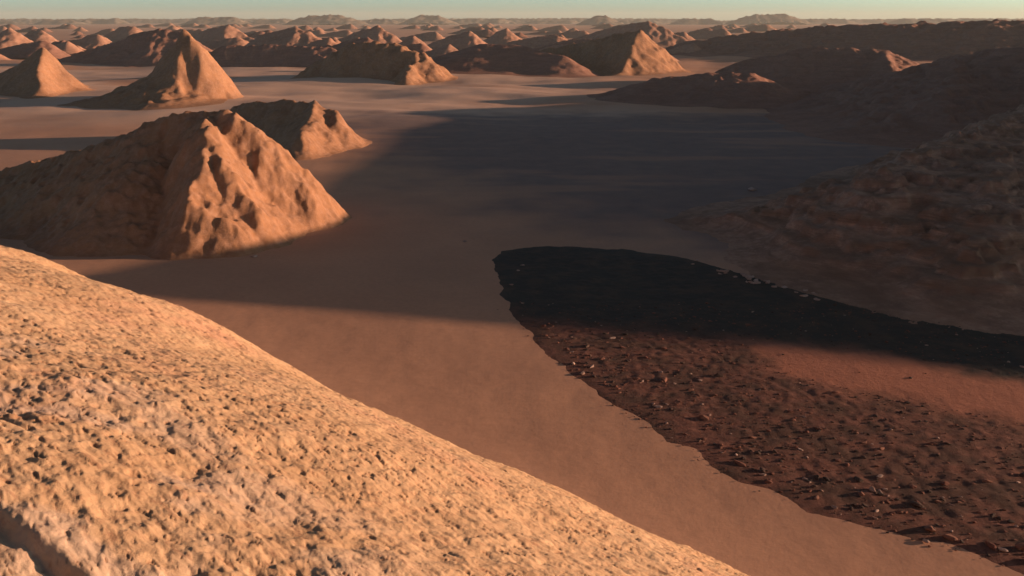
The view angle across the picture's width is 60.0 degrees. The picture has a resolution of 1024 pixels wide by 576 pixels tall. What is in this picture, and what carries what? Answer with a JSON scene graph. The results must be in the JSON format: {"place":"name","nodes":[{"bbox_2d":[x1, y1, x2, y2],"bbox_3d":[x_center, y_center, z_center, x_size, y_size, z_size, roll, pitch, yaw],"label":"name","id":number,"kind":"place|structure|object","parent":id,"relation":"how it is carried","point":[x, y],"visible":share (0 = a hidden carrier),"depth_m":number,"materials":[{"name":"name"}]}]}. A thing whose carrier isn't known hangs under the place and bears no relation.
{"place":"outdoors","nodes":[
{"label":"outdoors","id":0,"kind":"place"},
{"bbox_2d":[0,21,29,24],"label":"hill","id":1,"kind":"structure","parent":0,"point":[10,22],"depth_m":3432.49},
{"bbox_2d":[30,19,87,24],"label":"hill","id":2,"kind":"structure","parent":0,"point":[56,22],"depth_m":3230.52,"materials":[{"name":"stone"}]},
{"bbox_2d":[79,18,130,23],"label":"hill","id":3,"kind":"structure","parent":0,"point":[103,21],"depth_m":3707.68,"materials":[{"name":"stone"}]},
{"bbox_2d":[0,18,364,23],"bbox_3d":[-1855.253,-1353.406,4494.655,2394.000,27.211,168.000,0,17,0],"label":"hill","id":4,"kind":"structure","parent":0,"point":[135,21],"depth_m":4473.69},
{"bbox_2d":[178,17,254,24],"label":"hill","id":5,"kind":"structure","parent":0,"point":[216,20],"depth_m":3124.83,"materials":[{"name":"stone"}]},
{"bbox_2d":[251,19,287,23],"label":"hill","id":6,"kind":"structure","parent":0,"point":[278,21],"depth_m":3613.93,"materials":[{"name":"stone"}]},
{"bbox_2d":[282,14,370,24],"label":"hill","id":7,"kind":"structure","parent":0,"point":[329,19],"depth_m":3120.42,"materials":[{"name":"stone"}]},
{"bbox_2d":[0,245,748,575],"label":"hill","id":8,"kind":"structure","parent":0,"point":[142,435],"depth_m":4.66,"materials":[{"name":"rock"},{"name":"sandstone"}]},
{"bbox_2d":[366,18,400,24],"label":"hill","id":9,"kind":"structure","parent":0,"point":[381,21],"depth_m":3518.10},
{"bbox_2d":[396,15,462,24],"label":"hill","id":10,"kind":"structure","parent":0,"point":[426,20],"depth_m":3306.10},
{"bbox_2d":[451,18,516,23],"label":"hill","id":11,"kind":"structure","parent":0,"point":[481,21],"depth_m":3802.53,"materials":[{"name":"stone"}]},
{"bbox_2d":[0,23,1023,575],"bbox_3d":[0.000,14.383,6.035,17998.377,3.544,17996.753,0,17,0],"label":"ground","id":12,"kind":"structure","parent":0,"point":[386,299],"depth_m":64.14,"materials":[{"name":"sand"}]},
{"bbox_2d":[0,54,12,59],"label":"rock formation","id":13,"kind":"object","parent":12,"relation":"on","point":[2,57],"visible":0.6,"depth_m":367.77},
{"bbox_2d":[0,24,20,29],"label":"rock formation","id":14,"kind":"object","parent":12,"relation":"on","point":[12,26],"visible":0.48,"depth_m":1537.44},
{"bbox_2d":[0,28,32,48],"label":"rock formation","id":15,"kind":"object","parent":12,"relation":"on","point":[9,37],"visible":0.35,"depth_m":471.58,"materials":[{"name":"stone"}]},
{"bbox_2d":[16,26,37,31],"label":"rock formation","id":16,"kind":"object","parent":12,"relation":"on","point":[28,29],"visible":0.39,"depth_m":1220.92,"materials":[{"name":"stone"}]},
{"bbox_2d":[0,41,70,59],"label":"rock formation","id":17,"kind":"object","parent":12,"relation":"on","point":[24,50],"visible":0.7,"depth_m":386.11,"materials":[{"name":"stone"}]},
{"bbox_2d":[23,30,58,42],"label":"rock formation","id":18,"kind":"object","parent":12,"relation":"on","point":[36,35],"visible":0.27,"depth_m":545.13,"materials":[{"name":"stone"}]},
{"bbox_2d":[37,27,51,31],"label":"rock formation","id":19,"kind":"object","parent":12,"relation":"on","point":[45,29],"visible":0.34,"depth_m":1218.82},
{"bbox_2d":[0,47,93,98],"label":"rock formation","id":20,"kind":"object","parent":12,"relation":"on","point":[42,72],"visible":0.95,"depth_m":201.97,"materials":[{"name":"orange rock"}]},
{"bbox_2d":[47,24,76,28],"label":"rock formation","id":21,"kind":"object","parent":12,"relation":"on","point":[70,26],"visible":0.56,"depth_m":1682.91,"materials":[{"name":"stone"}]},
{"bbox_2d":[51,40,83,50],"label":"rock formation","id":22,"kind":"object","parent":12,"relation":"on","point":[55,43],"visible":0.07,"depth_m":443.17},
{"bbox_2d":[55,41,82,53],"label":"rock formation","id":23,"kind":"object","parent":12,"relation":"on","point":[67,47],"visible":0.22,"depth_m":429.77,"materials":[{"name":"stone"}]},
{"bbox_2d":[70,35,84,38],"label":"rock formation","id":24,"kind":"object","parent":12,"relation":"on","point":[79,36],"visible":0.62,"depth_m":810.06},
{"bbox_2d":[71,31,84,34],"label":"rock formation","id":25,"kind":"object","parent":12,"relation":"on","point":[77,33],"visible":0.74,"depth_m":982.40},
{"bbox_2d":[74,27,87,30],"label":"rock formation","id":26,"kind":"object","parent":12,"relation":"on","point":[80,29],"visible":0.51,"depth_m":1306.92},
{"bbox_2d":[70,44,109,55],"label":"rock formation","id":27,"kind":"object","parent":12,"relation":"on","point":[87,51],"visible":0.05,"depth_m":418.23,"materials":[{"name":"stone"}]},
{"bbox_2d":[71,34,110,49],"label":"rock formation","id":28,"kind":"object","parent":12,"relation":"on","point":[87,42],"visible":0.39,"depth_m":492.40,"materials":[{"name":"stone"}]},
{"bbox_2d":[90,28,113,34],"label":"rock formation","id":29,"kind":"object","parent":12,"relation":"on","point":[104,32],"visible":0.41,"depth_m":994.63,"materials":[{"name":"stone"}]},
{"bbox_2d":[84,38,124,50],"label":"rock formation","id":30,"kind":"object","parent":12,"relation":"on","point":[106,44],"visible":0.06,"depth_m":456.78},
{"bbox_2d":[103,26,142,41],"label":"rock formation","id":31,"kind":"object","parent":12,"relation":"on","point":[119,33],"visible":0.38,"depth_m":679.14,"materials":[{"name":"stone"}]},
{"bbox_2d":[58,28,212,66],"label":"rock formation","id":32,"kind":"object","parent":12,"relation":"on","point":[147,48],"visible":0.54,"depth_m":332.35,"materials":[{"name":"stone"}]},
{"bbox_2d":[136,24,155,27],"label":"rock formation","id":33,"kind":"object","parent":12,"relation":"on","point":[147,26],"visible":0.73,"depth_m":1969.10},
{"bbox_2d":[57,29,243,110],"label":"rock formation","id":34,"kind":"object","parent":12,"relation":"on","point":[187,71],"visible":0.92,"depth_m":179.07,"materials":[{"name":"orange rock"}]},
{"bbox_2d":[154,23,174,26],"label":"rock formation","id":35,"kind":"object","parent":12,"relation":"on","point":[166,25],"visible":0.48,"depth_m":2349.20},
{"bbox_2d":[166,25,179,29],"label":"rock formation","id":36,"kind":"object","parent":12,"relation":"on","point":[171,27],"visible":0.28,"depth_m":1256.28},
{"bbox_2d":[0,109,351,259],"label":"rock formation","id":37,"kind":"object","parent":12,"relation":"on","point":[223,183],"visible":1,"depth_m":67.95,"materials":[{"name":"orange rock"}]},
{"bbox_2d":[180,23,197,26],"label":"rock formation","id":38,"kind":"object","parent":12,"relation":"on","point":[190,25],"visible":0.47,"depth_m":2113.27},
{"bbox_2d":[188,29,202,35],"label":"rock formation","id":39,"kind":"object","parent":12,"relation":"on","point":[192,33],"visible":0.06,"depth_m":801.46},
{"bbox_2d":[192,24,210,27],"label":"rock formation","id":40,"kind":"object","parent":12,"relation":"on","point":[203,26],"visible":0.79,"depth_m":1936.79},
{"bbox_2d":[192,25,253,42],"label":"rock formation","id":41,"kind":"object","parent":12,"relation":"on","point":[221,33],"visible":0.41,"depth_m":600.80,"materials":[{"name":"stone"}]},
{"bbox_2d":[201,37,248,48],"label":"rock formation","id":42,"kind":"object","parent":12,"relation":"on","point":[215,44],"visible":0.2,"depth_m":447.29,"materials":[{"name":"stone"}]},
{"bbox_2d":[247,31,264,38],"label":"rock formation","id":43,"kind":"object","parent":12,"relation":"on","point":[254,35],"visible":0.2,"depth_m":726.39,"materials":[{"name":"stone"}]},
{"bbox_2d":[246,25,277,28],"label":"rock formation","id":44,"kind":"object","parent":12,"relation":"on","point":[265,27],"visible":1,"depth_m":1759.01,"materials":[{"name":"stone"}]},
{"bbox_2d":[209,44,336,66],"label":"rock formation","id":45,"kind":"object","parent":12,"relation":"on","point":[271,55],"visible":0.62,"depth_m":329.39,"materials":[{"name":"stone"}]},
{"bbox_2d":[245,27,321,46],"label":"rock formation","id":46,"kind":"object","parent":12,"relation":"on","point":[295,36],"visible":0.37,"depth_m":411.94,"materials":[{"name":"stone"}]},
{"bbox_2d":[230,99,372,160],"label":"rock formation","id":47,"kind":"object","parent":12,"relation":"on","point":[304,130],"visible":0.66,"depth_m":116.69,"materials":[{"name":"orange rock"}]},
{"bbox_2d":[297,25,311,30],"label":"rock formation","id":48,"kind":"object","parent":12,"relation":"on","point":[305,28],"visible":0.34,"depth_m":1390.59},
{"bbox_2d":[311,30,324,34],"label":"rock formation","id":49,"kind":"object","parent":12,"relation":"on","point":[317,32],"visible":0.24,"depth_m":970.73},
{"bbox_2d":[299,37,337,46],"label":"rock formation","id":50,"kind":"object","parent":12,"relation":"on","point":[323,42],"visible":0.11,"depth_m":399.83,"materials":[{"name":"stone"}]},
{"bbox_2d":[324,28,338,30],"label":"rock formation","id":51,"kind":"object","parent":12,"relation":"on","point":[332,29],"visible":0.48,"depth_m":1357.49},
{"bbox_2d":[316,30,351,36],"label":"rock formation","id":52,"kind":"object","parent":12,"relation":"on","point":[343,33],"visible":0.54,"depth_m":882.46,"materials":[{"name":"stone"}]},
{"bbox_2d":[335,24,357,28],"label":"rock formation","id":53,"kind":"object","parent":12,"relation":"on","point":[348,26],"visible":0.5,"depth_m":1641.76,"materials":[{"name":"stone"}]},
{"bbox_2d":[322,37,373,50],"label":"rock formation","id":54,"kind":"object","parent":12,"relation":"on","point":[337,47],"visible":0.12,"depth_m":385.93,"materials":[{"name":"stone"}]},
{"bbox_2d":[339,25,401,43],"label":"rock formation","id":55,"kind":"object","parent":12,"relation":"on","point":[378,33],"visible":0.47,"depth_m":538.57,"materials":[{"name":"stone"}]},
{"bbox_2d":[290,41,457,84],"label":"rock formation","id":56,"kind":"object","parent":12,"relation":"on","point":[397,63],"visible":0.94,"depth_m":249.57,"materials":[{"name":"orange rock"}]},
{"bbox_2d":[400,25,419,28],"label":"rock formation","id":57,"kind":"object","parent":12,"relation":"on","point":[413,27],"visible":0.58,"depth_m":1638.78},
{"bbox_2d":[398,36,432,49],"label":"rock formation","id":58,"kind":"object","parent":12,"relation":"on","point":[412,40],"visible":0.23,"depth_m":458.27,"materials":[{"name":"stone"}]},
{"bbox_2d":[402,43,430,52],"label":"rock formation","id":59,"kind":"object","parent":12,"relation":"on","point":[420,48],"visible":0.12,"depth_m":420.79,"materials":[{"name":"stone"}]},
{"bbox_2d":[399,31,444,40],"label":"rock formation","id":60,"kind":"object","parent":12,"relation":"on","point":[431,36],"visible":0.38,"depth_m":694.64,"materials":[{"name":"stone"}]},
{"bbox_2d":[424,26,444,30],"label":"rock formation","id":61,"kind":"object","parent":12,"relation":"on","point":[435,28],"visible":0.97,"depth_m":1430.15,"materials":[{"name":"stone"}]},
{"bbox_2d":[425,44,457,57],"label":"rock formation","id":62,"kind":"object","parent":12,"relation":"on","point":[446,49],"visible":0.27,"depth_m":378.78,"materials":[{"name":"stone"}]},
{"bbox_2d":[427,31,486,49],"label":"rock formation","id":63,"kind":"object","parent":12,"relation":"on","point":[463,40],"visible":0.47,"depth_m":493.42,"materials":[{"name":"stone"}]},
{"bbox_2d":[448,27,483,33],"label":"rock formation","id":64,"kind":"object","parent":12,"relation":"on","point":[472,29],"visible":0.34,"depth_m":1098.51,"materials":[{"name":"stone"}]},
{"bbox_2d":[461,24,481,27],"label":"rock formation","id":65,"kind":"object","parent":12,"relation":"on","point":[471,25],"visible":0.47,"depth_m":1957.99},
{"bbox_2d":[471,29,493,37],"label":"rock formation","id":66,"kind":"object","parent":12,"relation":"on","point":[486,33],"visible":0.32,"depth_m":836.08,"materials":[{"name":"stone"}]},
{"bbox_2d":[487,27,497,32],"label":"rock formation","id":67,"kind":"object","parent":12,"relation":"on","point":[493,29],"visible":0.15,"depth_m":1109.56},
{"bbox_2d":[483,28,521,43],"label":"rock formation","id":68,"kind":"object","parent":12,"relation":"on","point":[505,35],"visible":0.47,"depth_m":587.16,"materials":[{"name":"stone"}]},
{"bbox_2d":[432,44,604,77],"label":"rock formation","id":69,"kind":"object","parent":12,"relation":"on","point":[513,60],"visible":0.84,"depth_m":274.14,"materials":[{"name":"stone"}]},
{"bbox_2d":[514,32,529,37],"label":"rock formation","id":70,"kind":"object","parent":12,"relation":"on","point":[520,35],"visible":0.38,"depth_m":838.99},
{"bbox_2d":[510,25,537,30],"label":"rock formation","id":71,"kind":"object","parent":12,"relation":"on","point":[529,28],"visible":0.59,"depth_m":1375.28,"materials":[{"name":"stone"}]},
{"bbox_2d":[502,35,566,48],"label":"rock formation","id":72,"kind":"object","parent":12,"relation":"on","point":[537,42],"visible":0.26,"depth_m":459.21,"materials":[{"name":"stone"}]},
{"bbox_2d":[524,31,545,34],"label":"rock formation","id":73,"kind":"object","parent":12,"relation":"on","point":[535,33],"visible":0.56,"depth_m":1024.08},
{"bbox_2d":[532,30,561,34],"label":"rock formation","id":74,"kind":"object","parent":12,"relation":"on","point":[552,32],"visible":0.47,"depth_m":1012.99,"materials":[{"name":"stone"}]},
{"bbox_2d":[535,25,567,30],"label":"rock formation","id":75,"kind":"object","parent":12,"relation":"on","point":[559,27],"visible":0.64,"depth_m":1356.98,"materials":[{"name":"stone"}]},
{"bbox_2d":[534,39,591,49],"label":"rock formation","id":76,"kind":"object","parent":12,"relation":"on","point":[564,42],"visible":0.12,"depth_m":449.21,"materials":[{"name":"stone"}]},
{"bbox_2d":[553,30,588,37],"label":"rock formation","id":77,"kind":"object","parent":12,"relation":"on","point":[572,34],"visible":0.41,"depth_m":832.73,"materials":[{"name":"stone"}]},
{"bbox_2d":[570,30,601,39],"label":"rock formation","id":78,"kind":"object","parent":12,"relation":"on","point":[583,36],"visible":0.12,"depth_m":669.10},
{"bbox_2d":[590,24,612,28],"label":"rock formation","id":79,"kind":"object","parent":12,"relation":"on","point":[603,26],"visible":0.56,"depth_m":1715.22,"materials":[{"name":"stone"}]},
{"bbox_2d":[541,30,690,75],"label":"rock formation","id":80,"kind":"object","parent":12,"relation":"on","point":[639,53],"visible":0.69,"depth_m":283.11,"materials":[{"name":"orange rock"}]},
{"bbox_2d":[580,21,687,46],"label":"rock formation","id":81,"kind":"object","parent":12,"relation":"on","point":[661,36],"visible":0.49,"depth_m":560.95,"materials":[{"name":"stone"}]},
{"bbox_2d":[667,43,700,53],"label":"rock formation","id":82,"kind":"object","parent":12,"relation":"on","point":[689,48],"visible":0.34,"depth_m":434.96,"materials":[{"name":"stone"}]},
{"bbox_2d":[674,32,694,40],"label":"rock formation","id":83,"kind":"object","parent":12,"relation":"on","point":[685,35],"visible":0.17,"depth_m":650.96,"materials":[{"name":"stone"}]},
{"bbox_2d":[687,28,711,34],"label":"rock formation","id":84,"kind":"object","parent":12,"relation":"on","point":[698,31],"visible":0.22,"depth_m":973.16,"materials":[{"name":"stone"}]},
{"bbox_2d":[587,72,817,108],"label":"rock formation","id":85,"kind":"object","parent":12,"relation":"on","point":[731,90],"visible":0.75,"depth_m":180.11,"materials":[{"name":"stone"}]},
{"bbox_2d":[689,29,731,39],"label":"rock formation","id":86,"kind":"object","parent":12,"relation":"on","point":[705,35],"visible":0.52,"depth_m":761.86,"materials":[{"name":"stone"}]},
{"bbox_2d":[709,25,727,29],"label":"rock formation","id":87,"kind":"object","parent":12,"relation":"on","point":[717,27],"visible":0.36,"depth_m":1333.45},
{"bbox_2d":[725,24,740,27],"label":"rock formation","id":88,"kind":"object","parent":12,"relation":"on","point":[733,25],"visible":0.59,"depth_m":1917.23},
{"bbox_2d":[727,28,748,32],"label":"rock formation","id":89,"kind":"object","parent":12,"relation":"on","point":[740,30],"visible":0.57,"depth_m":1192.87,"materials":[{"name":"stone"}]},
{"bbox_2d":[492,246,1023,573],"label":"riverbed","id":90,"kind":"structure","parent":12,"relation":"on","point":[550,280],"depth_m":40.93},
{"bbox_2d":[699,415,708,419],"bbox_3d":[8.070,5.460,37.178,0.302,0.188,0.484,-11,25,-43],"label":"stone","id":91,"kind":"object","parent":90,"relation":"on","point":[703,417],"visible":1,"depth_m":37.11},
{"bbox_2d":[714,373,723,376],"bbox_3d":[9.704,4.121,41.592,0.433,0.208,0.288,2,26,10],"label":"stone","id":92,"kind":"object","parent":90,"relation":"on","point":[719,375],"visible":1,"depth_m":41.55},
{"bbox_2d":[734,459,745,466],"bbox_3d":[8.564,6.588,33.306,0.263,0.145,0.553,-2,25,-38],"label":"stone","id":93,"kind":"object","parent":90,"relation":"on","point":[739,463],"visible":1,"depth_m":33.21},
{"bbox_2d":[497,301,1023,565],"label":"gravel","id":94,"kind":"structure","parent":90,"relation":"on","point":[839,460],"depth_m":38.03,"materials":[{"name":"gravel"}]},
{"bbox_2d":[911,501,924,507],"bbox_3d":[13.919,7.449,30.428,0.237,0.169,0.467,-18,26,-38],"label":"stone","id":95,"kind":"object","parent":90,"relation":"on","point":[917,504],"visible":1,"depth_m":30.37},
{"bbox_2d":[924,525,935,532],"bbox_3d":[13.647,7.862,29.024,0.325,0.192,0.483,6,10,-19],"label":"stone","id":96,"kind":"object","parent":90,"relation":"on","point":[929,528],"visible":1,"depth_m":28.89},
{"bbox_2d":[942,534,957,540],"bbox_3d":[14.084,8.029,28.540,0.466,0.150,0.303,13,12,20],"label":"stone","id":97,"kind":"object","parent":90,"relation":"on","point":[950,537],"visible":1,"depth_m":28.46,"materials":[{"name":"stone"}]},
{"bbox_2d":[985,541,996,550],"bbox_3d":[15.147,8.159,28.049,0.197,0.192,0.444,-10,26,-11],"label":"stone","id":98,"kind":"object","parent":90,"relation":"on","point":[991,545],"visible":1,"depth_m":27.98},
{"bbox_2d":[998,547,1008,551],"bbox_3d":[15.425,8.217,27.849,0.246,0.114,0.270,-10,26,-15],"label":"stone","id":99,"kind":"object","parent":90,"relation":"on","point":[1002,549],"visible":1,"depth_m":27.81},
{"bbox_2d":[744,24,776,31],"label":"rock formation","id":100,"kind":"object","parent":12,"relation":"on","point":[761,27],"visible":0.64,"depth_m":1338.43,"materials":[{"name":"stone"}]},
{"bbox_2d":[715,47,918,90],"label":"rock formation","id":101,"kind":"object","parent":12,"relation":"on","point":[813,68],"visible":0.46,"depth_m":226.64,"materials":[{"name":"stone"}]},
{"bbox_2d":[0,0,1023,20],"label":"sky","id":102,"kind":"structure","parent":0,"point":[721,10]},
{"bbox_2d":[361,18,724,23],"bbox_3d":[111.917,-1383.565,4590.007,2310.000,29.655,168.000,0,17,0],"label":"hill","id":103,"kind":"structure","parent":0,"point":[579,20],"depth_m":4579.18,"materials":[{"name":"stone"}]},
{"bbox_2d":[523,20,580,23],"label":"hill","id":104,"kind":"structure","parent":0,"point":[553,22],"depth_m":3910.31,"materials":[{"name":"stone"}]},
{"bbox_2d":[576,15,623,24],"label":"hill","id":105,"kind":"structure","parent":0,"point":[596,20],"depth_m":2928.26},
{"bbox_2d":[618,20,663,23],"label":"hill","id":106,"kind":"structure","parent":0,"point":[637,21],"depth_m":3815.58,"materials":[{"name":"stone"}]},
{"bbox_2d":[666,18,725,24],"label":"hill","id":107,"kind":"structure","parent":0,"point":[695,21],"depth_m":3322.16,"materials":[{"name":"stone"}]},
{"bbox_2d":[725,14,816,24],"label":"hill","id":108,"kind":"structure","parent":0,"point":[777,19],"depth_m":3314.39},
{"bbox_2d":[806,18,860,23],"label":"hill","id":109,"kind":"structure","parent":0,"point":[830,21],"depth_m":3896.25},
{"bbox_2d":[664,103,1023,335],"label":"hill","id":110,"kind":"structure","parent":0,"point":[932,231],"depth_m":61.10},
{"bbox_2d":[665,19,1023,61],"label":"hill","id":111,"kind":"structure","parent":0,"point":[924,41],"depth_m":391.99,"materials":[{"name":"stone"}]},
{"bbox_2d":[718,18,1023,23],"bbox_3d":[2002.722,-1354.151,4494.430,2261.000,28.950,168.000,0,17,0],"label":"hill","id":112,"kind":"structure","parent":0,"point":[869,21],"depth_m":4483.27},
{"bbox_2d":[764,47,1023,147],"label":"hill","id":113,"kind":"structure","parent":0,"point":[914,106],"depth_m":144.73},
{"bbox_2d":[887,18,952,23],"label":"hill","id":114,"kind":"structure","parent":0,"point":[911,21],"depth_m":3425.86,"materials":[{"name":"stone"}]},
{"bbox_2d":[959,18,1008,21],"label":"hill","id":115,"kind":"structure","parent":0,"point":[989,19],"depth_m":3722.01,"materials":[{"name":"stone"}]}
]}

